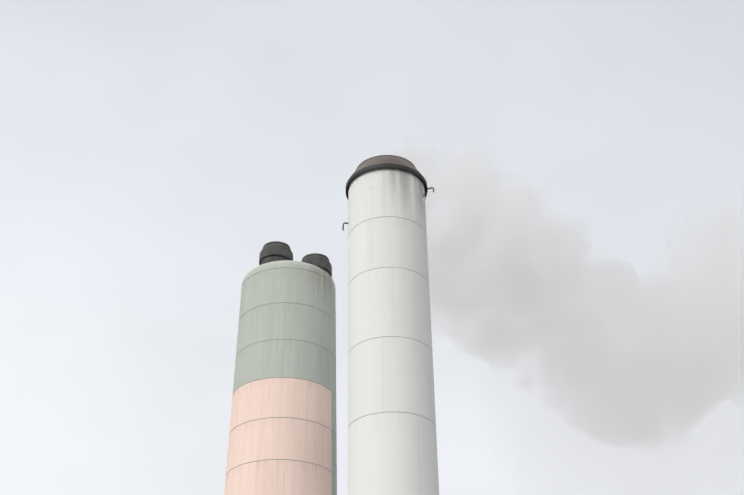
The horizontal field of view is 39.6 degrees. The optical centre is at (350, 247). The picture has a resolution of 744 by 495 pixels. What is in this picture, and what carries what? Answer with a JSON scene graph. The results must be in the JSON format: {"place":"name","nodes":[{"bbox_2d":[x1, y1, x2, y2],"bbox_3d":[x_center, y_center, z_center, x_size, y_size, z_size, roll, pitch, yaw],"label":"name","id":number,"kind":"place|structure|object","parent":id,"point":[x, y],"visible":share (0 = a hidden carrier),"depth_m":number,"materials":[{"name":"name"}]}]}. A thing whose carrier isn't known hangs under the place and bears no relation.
{"place":"outdoors","nodes":[
{"label":"outdoors","id":0,"kind":"place"},
{"bbox_2d":[224,241,336,494],"bbox_3d":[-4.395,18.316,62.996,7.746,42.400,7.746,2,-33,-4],"label":"smokestack","id":1,"kind":"object","parent":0,"point":[283,435],"visible":0.98,"depth_m":66.05,"materials":[{"name":"pink paint"}]},
{"bbox_2d":[0,0,743,494],"label":"sky","id":2,"kind":"structure","parent":0,"point":[582,160],"materials":[{"name":"white"}]},
{"bbox_2d":[342,155,438,494],"bbox_3d":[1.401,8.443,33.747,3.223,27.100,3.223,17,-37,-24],"label":"steel chimney","id":3,"kind":"object","parent":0,"point":[392,442],"visible":1,"depth_m":35.82,"materials":[{"name":"grey metal"}]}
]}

